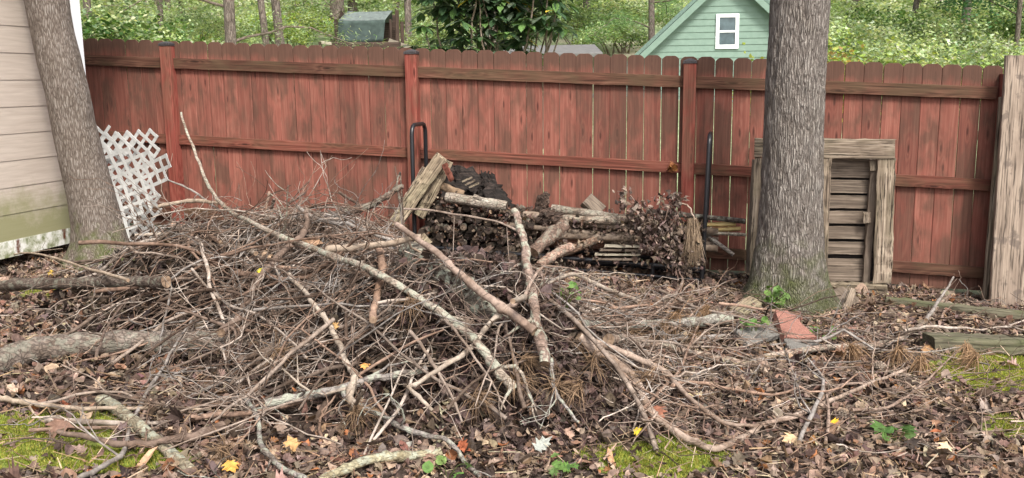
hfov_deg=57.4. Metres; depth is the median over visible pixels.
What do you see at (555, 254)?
log
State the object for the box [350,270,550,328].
brush stick
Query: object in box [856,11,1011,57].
bush
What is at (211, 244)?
brush stick
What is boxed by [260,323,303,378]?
needle bunch
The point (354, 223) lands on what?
brush stick
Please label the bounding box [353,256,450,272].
brush stick
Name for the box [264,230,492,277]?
brush stick
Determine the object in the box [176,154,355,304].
brush stick
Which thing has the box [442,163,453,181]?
wood splinter
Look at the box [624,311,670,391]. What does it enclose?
brush stick
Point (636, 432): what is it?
fallen leaf
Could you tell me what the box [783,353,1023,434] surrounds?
yard stick
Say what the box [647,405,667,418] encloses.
fallen leaf
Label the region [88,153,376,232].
brush stick
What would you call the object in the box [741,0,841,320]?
oak tree
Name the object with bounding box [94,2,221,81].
bush
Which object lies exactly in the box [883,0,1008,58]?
tree
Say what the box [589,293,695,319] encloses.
brush stick
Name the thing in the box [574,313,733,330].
log
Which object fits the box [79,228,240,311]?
brush stick
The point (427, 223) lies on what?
firewood log
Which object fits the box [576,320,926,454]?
branch
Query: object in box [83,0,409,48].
foliage
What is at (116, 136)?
lattice panel
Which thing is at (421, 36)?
bush
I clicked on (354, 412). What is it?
needle bunch
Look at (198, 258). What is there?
brush stick
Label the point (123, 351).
brush stick
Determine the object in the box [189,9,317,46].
bush
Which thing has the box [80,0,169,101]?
bush
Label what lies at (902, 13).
bush
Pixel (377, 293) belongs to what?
branch
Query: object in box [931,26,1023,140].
bush
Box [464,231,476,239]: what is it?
firewood log
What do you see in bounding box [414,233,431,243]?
dead leaf
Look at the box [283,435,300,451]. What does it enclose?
fallen leaf
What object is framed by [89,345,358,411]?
brush stick
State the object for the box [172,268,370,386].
brush stick
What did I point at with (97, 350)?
branch
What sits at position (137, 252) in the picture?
brush stick
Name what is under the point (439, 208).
firewood log
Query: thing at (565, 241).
firewood pile
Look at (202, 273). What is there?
brush stick
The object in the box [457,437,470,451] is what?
fallen leaf
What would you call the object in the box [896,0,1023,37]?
bush
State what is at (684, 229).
firewood limb
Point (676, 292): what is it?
branch
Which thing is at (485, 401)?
needle bunch
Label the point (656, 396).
branch
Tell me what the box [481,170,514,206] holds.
bark sheet
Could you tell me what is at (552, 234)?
log
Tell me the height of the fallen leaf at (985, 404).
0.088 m
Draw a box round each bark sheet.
[441,159,511,209]
[452,165,482,194]
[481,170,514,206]
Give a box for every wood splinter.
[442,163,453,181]
[473,194,493,204]
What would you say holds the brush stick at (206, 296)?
on the twig tangle at (316, 320)
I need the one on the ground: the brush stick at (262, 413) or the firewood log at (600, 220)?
the brush stick at (262, 413)
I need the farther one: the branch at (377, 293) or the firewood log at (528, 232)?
the firewood log at (528, 232)
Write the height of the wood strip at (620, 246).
0.022 m
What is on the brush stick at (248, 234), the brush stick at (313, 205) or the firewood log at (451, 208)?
the brush stick at (313, 205)
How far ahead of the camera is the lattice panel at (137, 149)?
8.41 m
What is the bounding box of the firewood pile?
[425,190,706,273]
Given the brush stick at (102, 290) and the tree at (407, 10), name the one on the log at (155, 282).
the brush stick at (102, 290)
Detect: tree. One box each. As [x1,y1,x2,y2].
[24,0,133,271]
[79,0,287,32]
[83,0,92,35]
[257,0,269,46]
[271,0,284,45]
[298,0,398,45]
[348,0,400,10]
[404,0,411,44]
[577,0,604,10]
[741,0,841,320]
[830,0,898,55]
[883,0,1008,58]
[906,0,1023,53]
[909,0,919,55]
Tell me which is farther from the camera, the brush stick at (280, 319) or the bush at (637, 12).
the bush at (637, 12)
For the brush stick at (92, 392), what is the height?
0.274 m
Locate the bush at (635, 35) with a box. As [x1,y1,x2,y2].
[569,16,656,56]
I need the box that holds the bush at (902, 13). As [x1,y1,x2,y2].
[830,0,958,59]
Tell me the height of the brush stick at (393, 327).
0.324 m
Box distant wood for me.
[80,0,1023,44]
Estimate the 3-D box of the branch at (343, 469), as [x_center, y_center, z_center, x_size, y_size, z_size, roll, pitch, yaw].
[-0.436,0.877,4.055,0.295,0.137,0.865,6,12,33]
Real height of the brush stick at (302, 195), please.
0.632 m
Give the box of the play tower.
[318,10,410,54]
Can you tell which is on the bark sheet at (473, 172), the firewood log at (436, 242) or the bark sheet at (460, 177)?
the bark sheet at (460, 177)
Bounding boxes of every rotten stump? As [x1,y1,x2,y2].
[534,191,549,212]
[535,207,563,225]
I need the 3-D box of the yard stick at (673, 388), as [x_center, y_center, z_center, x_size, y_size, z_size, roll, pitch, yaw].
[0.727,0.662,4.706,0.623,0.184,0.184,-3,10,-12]
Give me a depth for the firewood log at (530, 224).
7.83 m
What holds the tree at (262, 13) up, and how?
on the ground
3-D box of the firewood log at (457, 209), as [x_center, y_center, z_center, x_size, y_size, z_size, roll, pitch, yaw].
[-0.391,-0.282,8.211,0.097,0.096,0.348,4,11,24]
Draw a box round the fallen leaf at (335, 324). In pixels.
[329,319,338,328]
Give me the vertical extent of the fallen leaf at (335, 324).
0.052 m
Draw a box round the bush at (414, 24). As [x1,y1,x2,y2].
[399,17,511,46]
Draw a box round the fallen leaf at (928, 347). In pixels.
[921,344,933,353]
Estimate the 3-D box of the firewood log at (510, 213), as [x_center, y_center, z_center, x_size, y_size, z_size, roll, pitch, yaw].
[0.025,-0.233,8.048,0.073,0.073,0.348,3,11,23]
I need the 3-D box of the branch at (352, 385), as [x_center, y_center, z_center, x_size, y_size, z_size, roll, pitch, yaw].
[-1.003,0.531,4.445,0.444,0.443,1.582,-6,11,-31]
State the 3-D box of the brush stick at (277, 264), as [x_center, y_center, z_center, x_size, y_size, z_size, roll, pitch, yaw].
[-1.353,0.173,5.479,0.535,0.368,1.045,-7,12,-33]
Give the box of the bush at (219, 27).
[135,4,261,45]
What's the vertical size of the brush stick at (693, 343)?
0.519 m
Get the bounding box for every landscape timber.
[884,297,1023,319]
[922,332,1023,354]
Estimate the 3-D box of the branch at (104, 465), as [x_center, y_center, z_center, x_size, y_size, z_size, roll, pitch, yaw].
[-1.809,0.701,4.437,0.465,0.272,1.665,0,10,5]
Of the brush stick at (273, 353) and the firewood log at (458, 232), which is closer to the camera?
the brush stick at (273, 353)
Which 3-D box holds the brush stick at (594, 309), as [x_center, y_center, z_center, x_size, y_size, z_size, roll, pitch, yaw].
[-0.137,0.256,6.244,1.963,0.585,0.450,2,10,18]
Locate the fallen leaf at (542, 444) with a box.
[532,436,551,452]
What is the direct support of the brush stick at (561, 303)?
on the brush pile at (493, 256)
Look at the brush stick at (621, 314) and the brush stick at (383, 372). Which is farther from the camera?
the brush stick at (621, 314)
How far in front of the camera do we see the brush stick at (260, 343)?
4.84 m
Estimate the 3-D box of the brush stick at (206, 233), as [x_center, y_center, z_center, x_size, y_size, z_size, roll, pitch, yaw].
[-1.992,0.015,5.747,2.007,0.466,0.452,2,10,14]
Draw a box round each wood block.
[580,193,605,210]
[729,295,763,316]
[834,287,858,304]
[842,288,855,307]
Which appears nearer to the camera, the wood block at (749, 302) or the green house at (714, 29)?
the wood block at (749, 302)
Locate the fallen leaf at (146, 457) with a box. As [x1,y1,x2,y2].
[136,446,157,468]
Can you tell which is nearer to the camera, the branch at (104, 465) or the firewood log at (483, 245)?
the branch at (104, 465)
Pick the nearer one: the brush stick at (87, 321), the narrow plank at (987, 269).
the brush stick at (87, 321)
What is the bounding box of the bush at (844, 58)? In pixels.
[827,32,881,134]
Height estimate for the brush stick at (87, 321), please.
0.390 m
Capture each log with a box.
[0,274,170,291]
[0,329,259,372]
[95,394,197,474]
[397,241,516,330]
[418,225,432,236]
[425,217,438,225]
[427,206,443,218]
[430,200,438,213]
[431,220,452,232]
[432,237,449,245]
[435,203,442,210]
[436,210,454,221]
[436,226,453,240]
[440,182,464,193]
[443,204,458,212]
[443,222,450,232]
[444,192,507,210]
[446,226,467,238]
[449,235,460,246]
[451,211,470,223]
[455,204,470,213]
[457,220,484,230]
[457,239,468,246]
[460,221,467,229]
[462,205,469,211]
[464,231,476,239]
[465,208,480,222]
[468,221,483,232]
[470,239,479,246]
[471,207,478,215]
[472,209,488,223]
[477,224,494,234]
[480,234,491,240]
[480,240,493,248]
[484,214,497,226]
[484,224,503,233]
[486,241,497,249]
[489,233,498,239]
[493,226,505,232]
[495,243,505,250]
[497,233,512,244]
[501,244,517,253]
[503,205,525,218]
[505,251,519,261]
[514,238,520,246]
[522,216,534,227]
[525,223,539,234]
[527,234,541,246]
[530,219,569,256]
[536,242,574,266]
[551,204,617,215]
[560,235,598,257]
[563,215,620,224]
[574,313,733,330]
[647,209,745,223]
[658,248,667,256]
[665,253,670,264]
[699,232,745,235]
[706,235,734,255]
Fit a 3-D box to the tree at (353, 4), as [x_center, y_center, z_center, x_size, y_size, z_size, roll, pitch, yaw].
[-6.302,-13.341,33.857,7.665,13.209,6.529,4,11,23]
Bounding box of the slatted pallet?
[746,138,896,294]
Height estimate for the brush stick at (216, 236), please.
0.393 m
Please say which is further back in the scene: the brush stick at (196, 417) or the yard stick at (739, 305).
the yard stick at (739, 305)
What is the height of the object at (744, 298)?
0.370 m
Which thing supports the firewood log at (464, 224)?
on the firewood log at (458, 232)
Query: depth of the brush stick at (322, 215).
5.98 m
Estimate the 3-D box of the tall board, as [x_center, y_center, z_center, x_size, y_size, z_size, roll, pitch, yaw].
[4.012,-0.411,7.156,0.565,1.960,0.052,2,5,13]
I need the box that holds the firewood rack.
[410,122,712,283]
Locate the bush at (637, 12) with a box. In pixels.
[570,0,677,53]
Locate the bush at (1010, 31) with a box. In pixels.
[926,8,1023,54]
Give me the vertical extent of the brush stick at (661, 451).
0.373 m
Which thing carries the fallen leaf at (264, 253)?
on the brush stick at (277, 264)
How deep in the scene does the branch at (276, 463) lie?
3.91 m
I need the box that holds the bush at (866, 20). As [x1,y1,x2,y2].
[829,13,897,38]
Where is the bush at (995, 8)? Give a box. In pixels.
[931,0,1023,20]
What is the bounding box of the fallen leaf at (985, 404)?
[977,398,996,415]
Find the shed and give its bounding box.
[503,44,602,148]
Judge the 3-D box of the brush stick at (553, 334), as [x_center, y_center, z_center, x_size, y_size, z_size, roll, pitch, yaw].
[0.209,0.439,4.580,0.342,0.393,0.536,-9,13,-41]
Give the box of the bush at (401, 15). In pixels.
[332,5,439,37]
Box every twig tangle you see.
[0,188,1023,470]
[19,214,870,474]
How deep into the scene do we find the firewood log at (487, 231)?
7.94 m
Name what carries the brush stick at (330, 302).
on the brush stick at (254, 314)
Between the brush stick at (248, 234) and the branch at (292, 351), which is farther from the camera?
the brush stick at (248, 234)
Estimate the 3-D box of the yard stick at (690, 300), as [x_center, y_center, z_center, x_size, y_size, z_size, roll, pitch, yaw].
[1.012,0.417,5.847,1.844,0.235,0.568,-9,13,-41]
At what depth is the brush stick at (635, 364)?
4.72 m
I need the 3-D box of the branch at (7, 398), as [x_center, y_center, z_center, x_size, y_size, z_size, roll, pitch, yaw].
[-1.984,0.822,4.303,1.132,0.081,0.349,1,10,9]
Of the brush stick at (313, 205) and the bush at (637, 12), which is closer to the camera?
the brush stick at (313, 205)
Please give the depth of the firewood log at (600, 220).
7.70 m
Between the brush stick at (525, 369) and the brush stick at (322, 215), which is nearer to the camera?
the brush stick at (525, 369)
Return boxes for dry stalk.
[664,203,706,267]
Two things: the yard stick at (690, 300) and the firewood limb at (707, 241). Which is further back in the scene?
the firewood limb at (707, 241)
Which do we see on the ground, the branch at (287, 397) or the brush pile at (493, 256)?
the brush pile at (493, 256)
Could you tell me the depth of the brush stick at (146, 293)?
5.24 m
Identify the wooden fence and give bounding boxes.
[83,38,1002,290]
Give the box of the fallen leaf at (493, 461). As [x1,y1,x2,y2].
[483,458,499,468]
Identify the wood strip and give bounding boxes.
[592,257,640,260]
[595,253,640,255]
[599,248,638,251]
[604,244,639,247]
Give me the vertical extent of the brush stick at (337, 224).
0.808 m
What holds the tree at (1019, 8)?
on the ground
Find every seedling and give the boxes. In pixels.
[422,455,473,477]
[548,452,578,477]
[552,281,581,307]
[739,316,771,330]
[763,285,790,309]
[809,326,836,339]
[870,420,916,440]
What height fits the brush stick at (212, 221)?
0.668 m
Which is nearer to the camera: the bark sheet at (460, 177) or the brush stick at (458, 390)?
the brush stick at (458, 390)
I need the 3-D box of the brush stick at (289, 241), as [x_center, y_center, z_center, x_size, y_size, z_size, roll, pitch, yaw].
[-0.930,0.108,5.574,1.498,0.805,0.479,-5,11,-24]
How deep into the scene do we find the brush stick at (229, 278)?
5.21 m
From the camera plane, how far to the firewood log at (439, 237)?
8.06 m
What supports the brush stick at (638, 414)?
in the twig tangle at (316, 320)
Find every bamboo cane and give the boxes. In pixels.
[680,222,735,226]
[711,226,740,231]
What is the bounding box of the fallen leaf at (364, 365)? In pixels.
[360,363,370,368]
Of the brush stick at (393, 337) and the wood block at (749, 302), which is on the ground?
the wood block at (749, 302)
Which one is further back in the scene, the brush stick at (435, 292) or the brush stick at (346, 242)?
the brush stick at (346, 242)
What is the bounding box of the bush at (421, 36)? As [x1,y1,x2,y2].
[404,16,475,48]
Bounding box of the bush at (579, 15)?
[520,1,637,44]
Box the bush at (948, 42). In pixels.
[868,23,1002,107]
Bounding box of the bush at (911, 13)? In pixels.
[881,6,935,31]
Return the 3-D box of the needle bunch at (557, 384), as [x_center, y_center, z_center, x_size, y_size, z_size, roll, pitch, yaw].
[0.193,0.691,4.350,0.308,0.322,0.279,7,12,37]
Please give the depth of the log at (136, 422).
4.17 m
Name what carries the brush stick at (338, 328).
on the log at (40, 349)
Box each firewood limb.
[506,222,615,233]
[523,211,648,222]
[538,229,636,234]
[561,233,647,241]
[569,223,683,236]
[570,223,686,231]
[572,227,647,234]
[611,241,717,251]
[625,223,718,234]
[657,237,709,244]
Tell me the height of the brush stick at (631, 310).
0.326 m
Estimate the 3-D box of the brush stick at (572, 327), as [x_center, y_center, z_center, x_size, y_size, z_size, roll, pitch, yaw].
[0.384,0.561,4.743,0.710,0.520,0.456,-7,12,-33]
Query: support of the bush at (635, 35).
on the ground
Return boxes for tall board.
[988,55,1023,306]
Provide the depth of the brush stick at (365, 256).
5.14 m
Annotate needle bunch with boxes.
[195,418,265,474]
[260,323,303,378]
[332,388,387,443]
[389,288,435,334]
[449,382,510,426]
[484,352,544,411]
[508,342,564,390]
[528,366,578,417]
[550,363,593,418]
[570,336,626,389]
[625,360,669,397]
[629,325,658,342]
[640,312,686,340]
[674,317,719,348]
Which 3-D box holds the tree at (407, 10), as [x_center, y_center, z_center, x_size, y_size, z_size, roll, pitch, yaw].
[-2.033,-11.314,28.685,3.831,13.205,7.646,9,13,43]
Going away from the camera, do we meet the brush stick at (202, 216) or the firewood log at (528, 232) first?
the brush stick at (202, 216)
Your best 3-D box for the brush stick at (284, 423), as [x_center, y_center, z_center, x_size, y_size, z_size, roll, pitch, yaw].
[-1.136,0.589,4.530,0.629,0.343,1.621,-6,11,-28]
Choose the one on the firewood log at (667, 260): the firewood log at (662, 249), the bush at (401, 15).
the firewood log at (662, 249)
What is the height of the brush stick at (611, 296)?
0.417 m
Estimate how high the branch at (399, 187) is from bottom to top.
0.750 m
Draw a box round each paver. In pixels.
[733,323,779,348]
[773,310,816,342]
[783,338,821,355]
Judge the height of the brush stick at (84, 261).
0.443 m
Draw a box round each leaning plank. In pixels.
[388,152,447,224]
[403,166,424,199]
[414,160,452,218]
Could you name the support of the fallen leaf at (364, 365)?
on the brush stick at (196, 417)
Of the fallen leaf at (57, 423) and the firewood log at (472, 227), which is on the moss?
the fallen leaf at (57, 423)
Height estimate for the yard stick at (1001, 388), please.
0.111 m
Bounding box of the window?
[715,14,738,48]
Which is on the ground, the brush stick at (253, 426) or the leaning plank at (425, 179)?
the brush stick at (253, 426)
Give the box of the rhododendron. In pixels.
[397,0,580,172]
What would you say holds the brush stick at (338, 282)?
on the ground
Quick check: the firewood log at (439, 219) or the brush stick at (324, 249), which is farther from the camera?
the firewood log at (439, 219)
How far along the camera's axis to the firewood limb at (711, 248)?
7.59 m
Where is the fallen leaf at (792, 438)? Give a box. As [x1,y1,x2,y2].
[782,432,801,445]
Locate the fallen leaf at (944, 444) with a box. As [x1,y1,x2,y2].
[935,441,952,455]
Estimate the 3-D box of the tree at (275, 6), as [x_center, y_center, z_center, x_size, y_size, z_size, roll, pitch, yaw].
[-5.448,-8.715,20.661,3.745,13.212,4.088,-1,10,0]
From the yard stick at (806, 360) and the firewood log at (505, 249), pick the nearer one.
the yard stick at (806, 360)
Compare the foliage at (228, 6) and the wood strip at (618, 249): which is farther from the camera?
the foliage at (228, 6)
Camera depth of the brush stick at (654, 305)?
5.93 m
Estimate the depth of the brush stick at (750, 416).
4.57 m
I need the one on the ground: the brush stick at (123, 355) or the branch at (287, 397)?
the brush stick at (123, 355)
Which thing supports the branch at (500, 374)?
on the branch at (565, 406)
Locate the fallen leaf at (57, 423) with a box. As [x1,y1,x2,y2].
[45,418,74,438]
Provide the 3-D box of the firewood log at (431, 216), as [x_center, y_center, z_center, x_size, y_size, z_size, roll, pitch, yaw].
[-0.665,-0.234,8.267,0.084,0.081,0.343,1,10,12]
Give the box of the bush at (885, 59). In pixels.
[834,28,965,138]
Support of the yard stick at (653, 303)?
on the brush stick at (649, 318)
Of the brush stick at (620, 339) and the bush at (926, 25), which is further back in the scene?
the bush at (926, 25)
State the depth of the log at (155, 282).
5.79 m
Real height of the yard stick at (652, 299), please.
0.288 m
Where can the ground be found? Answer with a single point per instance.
(400, 472)
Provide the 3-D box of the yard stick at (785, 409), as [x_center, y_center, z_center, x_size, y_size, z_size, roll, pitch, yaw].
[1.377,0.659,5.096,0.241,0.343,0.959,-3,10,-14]
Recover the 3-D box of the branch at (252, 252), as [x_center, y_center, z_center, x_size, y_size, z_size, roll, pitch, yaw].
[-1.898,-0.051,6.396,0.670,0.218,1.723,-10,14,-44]
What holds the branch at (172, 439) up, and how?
on the log at (136, 422)
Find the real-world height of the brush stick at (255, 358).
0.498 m
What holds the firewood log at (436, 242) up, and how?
on the firewood log
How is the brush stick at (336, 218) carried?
on the twig tangle at (316, 320)
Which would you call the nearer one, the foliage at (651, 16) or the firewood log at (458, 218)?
the firewood log at (458, 218)
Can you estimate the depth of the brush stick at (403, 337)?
4.58 m
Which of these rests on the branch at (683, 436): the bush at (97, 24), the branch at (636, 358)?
the branch at (636, 358)
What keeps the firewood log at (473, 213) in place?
on the firewood log at (478, 221)
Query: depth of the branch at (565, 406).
4.21 m
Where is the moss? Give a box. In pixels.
[0,289,1023,477]
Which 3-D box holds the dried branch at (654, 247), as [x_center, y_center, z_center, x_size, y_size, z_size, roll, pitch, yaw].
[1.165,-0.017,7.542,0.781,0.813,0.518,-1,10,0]
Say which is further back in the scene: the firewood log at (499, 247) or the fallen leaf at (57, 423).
the firewood log at (499, 247)
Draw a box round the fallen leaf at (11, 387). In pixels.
[6,383,18,393]
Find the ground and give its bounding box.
[0,0,1023,477]
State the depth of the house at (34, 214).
7.40 m
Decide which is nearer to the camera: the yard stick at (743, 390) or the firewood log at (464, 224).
the yard stick at (743, 390)
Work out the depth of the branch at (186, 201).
6.84 m
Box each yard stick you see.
[563,271,735,325]
[572,288,742,302]
[585,281,717,312]
[593,303,709,337]
[601,382,769,453]
[602,349,717,389]
[609,291,789,383]
[610,259,737,309]
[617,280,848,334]
[618,291,762,327]
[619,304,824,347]
[642,376,759,439]
[648,328,741,377]
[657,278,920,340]
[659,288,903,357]
[663,355,754,378]
[671,354,859,395]
[681,331,949,410]
[719,302,861,317]
[726,321,791,411]
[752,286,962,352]
[783,346,860,366]
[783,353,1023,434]
[784,309,935,343]
[798,342,1023,408]
[823,328,921,351]
[848,346,962,376]
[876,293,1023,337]
[879,345,1023,392]
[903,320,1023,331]
[956,366,1023,417]
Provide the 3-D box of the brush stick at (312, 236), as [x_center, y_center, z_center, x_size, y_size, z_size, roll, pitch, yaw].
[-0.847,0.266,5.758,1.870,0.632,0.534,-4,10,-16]
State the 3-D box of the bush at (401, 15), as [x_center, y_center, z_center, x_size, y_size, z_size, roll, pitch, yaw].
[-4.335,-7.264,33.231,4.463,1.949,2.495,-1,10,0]
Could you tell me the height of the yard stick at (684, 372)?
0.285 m
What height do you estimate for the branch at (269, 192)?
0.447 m
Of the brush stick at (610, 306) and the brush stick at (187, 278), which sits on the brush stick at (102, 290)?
the brush stick at (187, 278)
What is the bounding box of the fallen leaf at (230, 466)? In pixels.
[222,460,238,472]
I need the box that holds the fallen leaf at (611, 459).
[607,448,615,465]
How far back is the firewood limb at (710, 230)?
7.58 m
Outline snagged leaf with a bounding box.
[667,161,677,171]
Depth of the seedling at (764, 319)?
5.90 m
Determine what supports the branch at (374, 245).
on the brush stick
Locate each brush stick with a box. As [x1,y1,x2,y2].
[4,250,163,336]
[28,250,405,431]
[38,255,212,287]
[41,363,278,432]
[43,264,269,333]
[44,339,331,425]
[60,240,303,366]
[62,175,385,291]
[67,214,182,318]
[71,185,264,266]
[76,203,342,280]
[78,195,241,273]
[78,230,379,327]
[79,228,182,277]
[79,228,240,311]
[83,176,376,291]
[83,247,296,328]
[85,241,286,329]
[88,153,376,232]
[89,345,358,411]
[93,210,291,298]
[98,212,228,267]
[109,234,283,269]
[110,178,219,265]
[111,183,337,364]
[117,197,247,261]
[117,249,198,329]
[119,205,315,319]
[121,167,290,268]
[124,182,391,374]
[124,270,293,374]
[126,246,224,295]
[127,207,232,276]
[128,281,258,400]
[133,188,378,258]
[133,318,299,384]
[136,219,371,296]
[140,231,327,330]
[141,296,310,411]
[141,332,281,419]
[144,286,391,419]
[145,264,366,379]
[149,196,373,240]
[149,199,318,267]
[161,298,350,451]
[162,236,263,359]
[164,257,325,318]
[169,207,229,287]
[170,187,324,280]
[171,214,398,279]
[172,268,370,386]
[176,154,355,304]
[177,262,392,325]
[182,315,341,444]
[185,190,366,280]
[185,199,382,395]
[187,182,334,329]
[187,249,387,398]
[190,205,384,256]
[191,329,443,420]
[195,250,374,330]
[196,265,286,304]
[200,287,599,387]
[202,329,305,372]
[203,218,552,311]
[206,214,281,279]
[212,209,296,277]
[215,212,381,290]
[225,233,398,284]
[226,269,389,424]
[230,230,322,286]
[232,248,431,446]
[233,225,393,307]
[234,149,406,235]
[234,195,325,304]
[236,161,400,233]
[236,183,362,234]
[237,266,476,360]
[237,294,379,434]
[237,296,350,342]
[238,238,388,341]
[242,188,393,335]
[243,230,473,379]
[249,232,506,419]
[251,307,338,415]
[253,249,398,272]
[253,252,510,324]
[253,259,492,335]
[254,195,353,236]
[256,183,417,374]
[258,317,390,344]
[260,255,429,305]
[263,238,402,321]
[264,204,391,229]
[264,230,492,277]
[272,256,446,325]
[273,140,392,226]
[285,342,568,412]
[288,184,325,206]
[291,260,387,354]
[298,203,586,289]
[298,258,618,410]
[299,189,402,348]
[299,274,370,319]
[301,150,386,294]
[303,250,402,323]
[305,207,600,302]
[311,259,365,424]
[312,206,364,242]
[316,235,396,264]
[318,326,381,451]
[321,230,400,299]
[325,234,354,242]
[326,217,401,237]
[328,209,496,291]
[331,253,432,413]
[336,258,671,354]
[341,267,489,336]
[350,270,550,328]
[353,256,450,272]
[355,262,510,352]
[357,260,532,370]
[359,321,615,402]
[363,293,462,453]
[369,319,510,383]
[370,240,630,319]
[372,314,467,440]
[375,249,658,450]
[377,263,677,329]
[382,328,453,373]
[397,270,698,409]
[403,266,556,424]
[428,291,618,354]
[429,268,715,423]
[449,258,669,328]
[450,256,544,358]
[525,278,611,364]
[535,270,720,328]
[538,266,644,372]
[540,281,649,367]
[544,313,634,354]
[547,283,873,434]
[548,336,647,351]
[553,289,621,333]
[554,323,659,429]
[562,279,813,334]
[563,308,650,337]
[566,336,678,371]
[568,277,673,316]
[570,282,724,319]
[570,345,681,465]
[572,298,761,360]
[577,271,844,414]
[582,273,686,338]
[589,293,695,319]
[589,302,705,330]
[602,319,678,430]
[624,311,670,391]
[633,309,702,372]
[662,351,772,381]
[672,297,783,346]
[712,286,840,328]
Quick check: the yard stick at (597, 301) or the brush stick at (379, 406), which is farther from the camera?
the yard stick at (597, 301)
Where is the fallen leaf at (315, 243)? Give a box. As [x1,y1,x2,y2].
[302,238,322,245]
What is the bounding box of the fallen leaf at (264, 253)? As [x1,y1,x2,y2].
[260,248,272,257]
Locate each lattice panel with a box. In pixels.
[97,125,161,240]
[100,132,137,155]
[102,140,171,240]
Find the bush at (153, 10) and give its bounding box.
[80,0,191,33]
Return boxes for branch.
[0,395,211,431]
[13,243,129,281]
[16,320,202,477]
[46,224,154,401]
[56,421,225,447]
[135,211,257,255]
[152,209,309,337]
[157,268,307,358]
[158,199,224,207]
[158,257,332,301]
[167,179,218,208]
[170,223,222,243]
[178,398,308,477]
[180,112,548,427]
[190,317,334,457]
[211,206,526,259]
[248,272,364,410]
[265,191,320,212]
[265,356,428,406]
[291,168,405,235]
[317,404,446,477]
[325,234,421,252]
[338,191,401,237]
[338,390,561,477]
[352,248,386,322]
[390,302,501,411]
[394,222,573,335]
[408,330,512,452]
[416,318,520,450]
[434,265,602,409]
[446,289,569,409]
[496,208,565,365]
[510,269,642,304]
[517,358,579,428]
[572,273,683,327]
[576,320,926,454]
[595,338,797,434]
[601,354,783,429]
[603,294,987,373]
[608,186,705,282]
[643,315,756,409]
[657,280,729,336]
[753,337,947,444]
[755,315,824,444]
[759,331,885,444]
[851,336,1000,411]
[924,276,953,321]
[940,270,964,320]
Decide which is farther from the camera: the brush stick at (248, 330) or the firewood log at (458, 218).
the firewood log at (458, 218)
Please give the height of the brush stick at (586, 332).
0.691 m
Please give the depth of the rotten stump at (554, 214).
7.81 m
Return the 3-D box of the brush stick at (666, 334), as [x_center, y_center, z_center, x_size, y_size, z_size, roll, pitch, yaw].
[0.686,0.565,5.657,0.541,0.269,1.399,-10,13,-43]
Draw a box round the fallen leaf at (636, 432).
[634,425,642,434]
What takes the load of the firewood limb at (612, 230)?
on the firewood log
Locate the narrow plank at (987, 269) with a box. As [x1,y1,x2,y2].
[981,97,1001,298]
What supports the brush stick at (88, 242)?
on the twig tangle at (316, 320)
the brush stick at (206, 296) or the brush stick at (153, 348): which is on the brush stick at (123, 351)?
the brush stick at (153, 348)
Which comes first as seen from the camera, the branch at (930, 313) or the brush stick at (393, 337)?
the brush stick at (393, 337)
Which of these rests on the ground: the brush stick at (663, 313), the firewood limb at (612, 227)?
the brush stick at (663, 313)
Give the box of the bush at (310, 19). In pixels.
[235,5,334,60]
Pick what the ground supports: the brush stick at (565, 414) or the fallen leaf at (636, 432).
the brush stick at (565, 414)
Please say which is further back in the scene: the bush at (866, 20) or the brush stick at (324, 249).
the bush at (866, 20)
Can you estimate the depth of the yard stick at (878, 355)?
5.64 m
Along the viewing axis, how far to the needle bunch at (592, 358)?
4.50 m
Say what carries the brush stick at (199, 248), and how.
on the ground
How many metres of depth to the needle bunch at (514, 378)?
4.28 m
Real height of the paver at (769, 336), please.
0.084 m
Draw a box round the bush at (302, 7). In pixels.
[239,0,345,44]
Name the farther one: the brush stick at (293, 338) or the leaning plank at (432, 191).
the leaning plank at (432, 191)
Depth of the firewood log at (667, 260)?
7.62 m
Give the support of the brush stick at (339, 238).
in the twig tangle at (316, 320)
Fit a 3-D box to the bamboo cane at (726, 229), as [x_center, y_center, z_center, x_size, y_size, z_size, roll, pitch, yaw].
[1.669,-0.075,7.597,0.372,0.064,0.041,2,10,13]
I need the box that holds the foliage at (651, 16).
[568,0,691,46]
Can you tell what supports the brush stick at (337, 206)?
on the brush stick
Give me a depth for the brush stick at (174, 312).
5.10 m
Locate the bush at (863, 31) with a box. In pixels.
[828,12,941,60]
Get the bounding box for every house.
[0,0,85,259]
[634,0,831,101]

